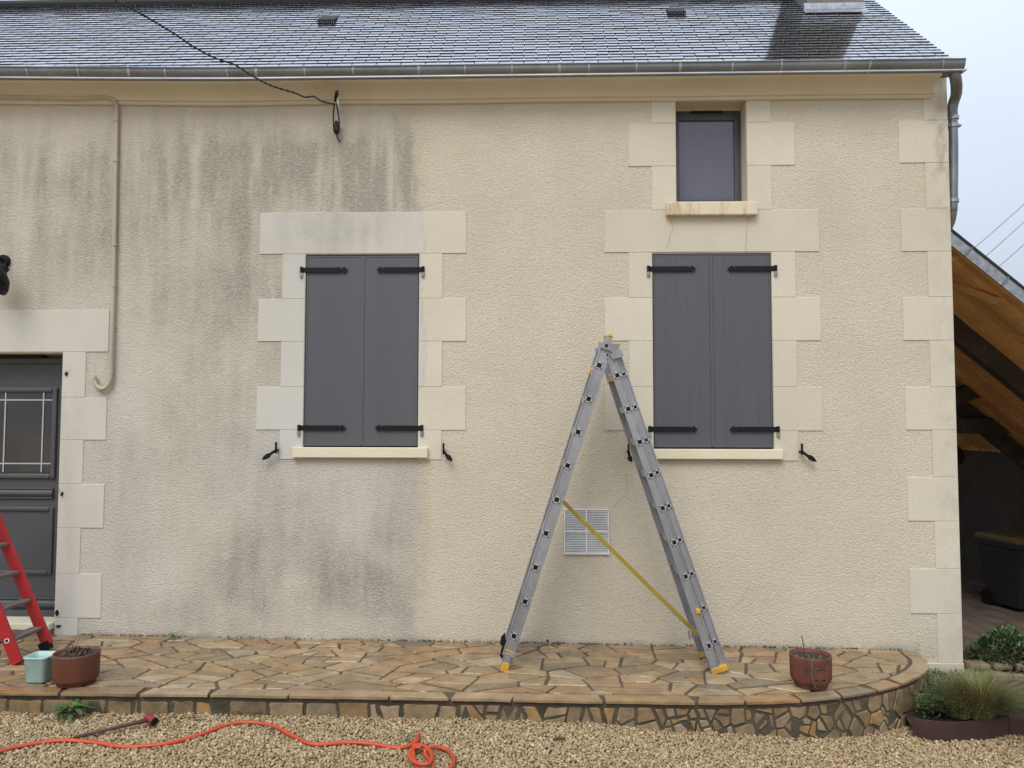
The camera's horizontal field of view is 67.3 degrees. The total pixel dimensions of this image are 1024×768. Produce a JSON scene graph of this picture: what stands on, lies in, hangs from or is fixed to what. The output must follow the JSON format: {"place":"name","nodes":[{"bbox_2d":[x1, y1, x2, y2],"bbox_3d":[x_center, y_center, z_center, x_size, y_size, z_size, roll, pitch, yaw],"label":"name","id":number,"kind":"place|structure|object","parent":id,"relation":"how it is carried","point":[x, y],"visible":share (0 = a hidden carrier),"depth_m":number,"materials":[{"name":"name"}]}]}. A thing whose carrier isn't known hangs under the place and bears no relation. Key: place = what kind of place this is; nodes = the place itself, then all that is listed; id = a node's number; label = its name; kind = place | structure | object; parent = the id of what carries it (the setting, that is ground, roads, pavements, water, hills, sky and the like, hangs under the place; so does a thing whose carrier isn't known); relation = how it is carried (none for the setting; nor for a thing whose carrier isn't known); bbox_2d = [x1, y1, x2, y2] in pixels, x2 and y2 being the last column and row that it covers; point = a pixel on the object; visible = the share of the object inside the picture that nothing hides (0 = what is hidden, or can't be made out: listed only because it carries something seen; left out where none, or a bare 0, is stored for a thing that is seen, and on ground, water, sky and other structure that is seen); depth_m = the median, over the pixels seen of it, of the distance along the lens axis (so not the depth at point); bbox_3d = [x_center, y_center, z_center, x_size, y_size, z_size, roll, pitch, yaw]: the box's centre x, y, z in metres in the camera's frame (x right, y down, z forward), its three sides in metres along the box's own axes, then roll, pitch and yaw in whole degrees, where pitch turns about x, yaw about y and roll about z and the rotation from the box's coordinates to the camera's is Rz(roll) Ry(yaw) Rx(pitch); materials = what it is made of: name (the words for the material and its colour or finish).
{"place":"outdoors","nodes":[
{"label":"outdoors","id":0,"kind":"place"},
{"bbox_2d":[0,711,1023,767],"bbox_3d":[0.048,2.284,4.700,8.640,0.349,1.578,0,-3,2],"label":"gravel","id":1,"kind":"structure","parent":0,"point":[915,750],"depth_m":4.71,"materials":[{"name":"beige gravel"}]},
{"bbox_2d":[48,698,95,723],"bbox_3d":[-2.868,2.097,4.961,0.295,0.096,0.249,-2,-4,36],"label":"weed","id":2,"kind":"object","parent":1,"relation":"on","point":[64,707],"visible":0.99,"depth_m":4.94,"materials":[{"name":"green plant"}]},
{"bbox_2d":[74,713,157,737],"bbox_3d":[-2.421,2.102,4.717,0.456,0.061,0.100,2,-4,-37],"label":"mallet","id":3,"kind":"object","parent":1,"relation":"on","point":[149,718],"visible":1,"depth_m":4.75,"materials":[{"name":"brown wood"}]},
{"bbox_2d":[0,720,455,767],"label":"orange hose","id":4,"kind":"object","parent":1,"relation":"on","point":[413,745],"visible":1,"depth_m":4.55,"materials":[{"name":"orange rubber"}]},
{"bbox_2d":[399,730,412,740],"bbox_3d":[-0.634,2.123,4.636,0.070,0.049,0.105,1,-3,-25],"label":"weed","id":5,"kind":"object","parent":1,"relation":"on","point":[404,733],"visible":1,"depth_m":4.64,"materials":[{"name":"green plant"}]},
{"bbox_2d":[0,634,928,741],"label":"terrace","id":6,"kind":"structure","parent":1,"relation":"on","point":[752,691],"depth_m":5.30,"materials":[{"name":"stone"}]},
{"bbox_2d":[0,514,53,664],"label":"red stepladder","id":7,"kind":"object","parent":6,"relation":"on","point":[9,638],"visible":0.92,"depth_m":5.94,"materials":[{"name":"metal"}]},
{"bbox_2d":[23,651,55,682],"bbox_3d":[-3.224,1.943,5.276,0.184,0.173,0.168,0,-3,2],"label":"square bucket","id":8,"kind":"object","parent":6,"relation":"on","point":[38,666],"visible":0.82,"depth_m":5.21,"materials":[{"name":"green plastic"}]},
{"bbox_2d":[52,639,100,687],"bbox_3d":[-2.964,1.882,5.237,0.292,0.299,0.292,0,-3,2],"label":"flowerpot","id":9,"kind":"object","parent":6,"relation":"on","point":[75,666],"visible":1,"depth_m":5.14,"materials":[{"name":"ceramic"}]},
{"bbox_2d":[79,633,901,649],"bbox_3d":[-0.231,2.107,6.299,6.745,0.066,0.025,0,-3,2],"label":"moss","id":10,"kind":"object","parent":6,"relation":"on","point":[520,642],"visible":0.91,"depth_m":6.29,"materials":[{"name":"green plant"}]},
{"bbox_2d":[500,334,727,673],"bbox_3d":[0.744,0.893,5.854,1.659,2.514,0.492,0,-3,2],"label":"aluminium ladder","id":11,"kind":"object","parent":6,"relation":"on","point":[609,362],"visible":1,"depth_m":5.66,"materials":[{"name":"metal"}]},
{"bbox_2d":[789,635,831,690],"bbox_3d":[2.066,1.913,5.318,0.278,0.344,0.285,0,-3,2],"label":"flowerpot","id":12,"kind":"object","parent":6,"relation":"on","point":[810,669],"visible":1,"depth_m":5.22,"materials":[{"name":"ceramic"}]},
{"bbox_2d":[0,0,966,676],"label":"house","id":13,"kind":"structure","parent":1,"relation":"on","point":[340,398],"depth_m":6.44,"materials":[{"name":"paint"}]},
{"bbox_2d":[0,255,10,295],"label":"wall lamp","id":14,"kind":"object","parent":13,"relation":"attached to","point":[5,261],"visible":1,"depth_m":6.39,"materials":[{"name":"black metal"}]},
{"bbox_2d":[0,355,62,616],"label":"door","id":15,"kind":"structure","parent":13,"relation":"in","point":[30,385],"depth_m":6.68,"materials":[{"name":"grey paint"}]},
{"bbox_2d":[0,95,118,390],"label":"conduit","id":16,"kind":"object","parent":13,"relation":"attached to","point":[114,239],"visible":1,"depth_m":6.55,"materials":[{"name":"beige plastic"}]},
{"bbox_2d":[114,0,340,141],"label":"service cable","id":17,"kind":"object","parent":13,"relation":"attached to","point":[336,127],"visible":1,"depth_m":6.10,"materials":[{"name":"black plastic"}]},
{"bbox_2d":[307,332,418,446],"label":"window back","id":18,"kind":"structure","parent":13,"relation":"in","point":[418,332],"depth_m":6.52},
{"bbox_2d":[564,509,608,554],"bbox_3d":[0.612,1.214,6.319,0.368,0.369,0.022,0,-3,2],"label":"vent grille","id":19,"kind":"object","parent":13,"relation":"attached to","point":[580,537],"visible":0.94,"depth_m":6.32,"materials":[{"name":"white plastic"}]},
{"bbox_2d":[676,107,740,201],"bbox_3d":[1.681,-1.956,6.664,0.608,0.874,0.102,0,-3,2],"label":"window","id":20,"kind":"structure","parent":13,"relation":"in","point":[708,139],"depth_m":6.64,"materials":[{"name":"grey glass"}]},
{"bbox_2d":[652,256,769,448],"label":"window back","id":21,"kind":"structure","parent":13,"relation":"in","point":[652,256],"depth_m":6.44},
{"bbox_2d":[553,737,565,740],"bbox_3d":[0.287,2.160,4.681,0.077,0.024,0.024,0,-3,-5],"label":"bark piece","id":22,"kind":"object","parent":1,"relation":"on","point":[559,738],"visible":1,"depth_m":4.67,"materials":[{"name":"wood"}]},
{"bbox_2d":[913,712,1023,743],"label":"bed edging","id":23,"kind":"object","parent":1,"relation":"on","point":[959,731],"visible":0.64,"depth_m":5.20,"materials":[{"name":"metal"}]},
{"bbox_2d":[875,0,1023,285],"label":"sky","id":24,"kind":"structure","parent":0,"point":[989,34],"materials":[{"name":"white"}]},
{"bbox_2d":[905,651,1023,726],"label":"planting soil","id":25,"kind":"structure","parent":0,"point":[942,717],"depth_m":5.49,"materials":[{"name":"brown soil"}]},
{"bbox_2d":[898,669,985,719],"bbox_3d":[2.990,2.184,5.401,0.781,0.270,0.656,0,-3,2],"label":"plant","id":26,"kind":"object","parent":25,"relation":"on","point":[965,709],"depth_m":5.31,"materials":[{"name":"plant"}]},
{"bbox_2d":[911,663,1023,719],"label":"feather grass","id":27,"kind":"object","parent":25,"relation":"on","point":[989,697],"depth_m":5.30,"materials":[{"name":"green plant"}]},
{"bbox_2d":[914,667,1023,718],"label":"ground cover","id":28,"kind":"object","parent":25,"relation":"on","point":[920,699],"visible":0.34,"depth_m":5.48,"materials":[{"name":"green plant"}]},
{"bbox_2d":[963,637,982,659],"bbox_3d":[3.857,2.258,6.456,0.210,0.261,0.071,0,-3,2],"label":"bare shrub","id":29,"kind":"object","parent":25,"relation":"on","point":[966,651],"visible":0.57,"depth_m":6.45,"materials":[{"name":"plant"}]},
{"bbox_2d":[963,660,1023,679],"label":"stone edging","id":30,"kind":"object","parent":25,"relation":"on","point":[996,666],"visible":0.47,"depth_m":6.22,"materials":[{"name":"beige stone"}]},
{"bbox_2d":[964,623,1023,676],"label":"evergreen shrub","id":31,"kind":"object","parent":25,"relation":"on","point":[996,634],"visible":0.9,"depth_m":6.41,"materials":[{"name":"green plant"}]},
{"bbox_2d":[961,572,1023,650],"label":"carport floor","id":32,"kind":"structure","parent":0,"point":[978,614],"depth_m":8.94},
{"bbox_2d":[951,229,1023,578],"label":"carport","id":33,"kind":"object","parent":32,"relation":"on","point":[988,307],"visible":0.24,"depth_m":9.41,"materials":[{"name":"wood"}]},
{"bbox_2d":[974,530,1023,608],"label":"wheelie bin","id":34,"kind":"object","parent":32,"relation":"on","point":[1002,556],"visible":1,"depth_m":9.21,"materials":[{"name":"plastic"}]},
{"bbox_2d":[977,205,1022,245],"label":"overhead wire","id":35,"kind":"object","parent":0,"point":[999,226],"visible":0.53,"depth_m":22.26,"materials":[{"name":"grey metal"}]}
]}

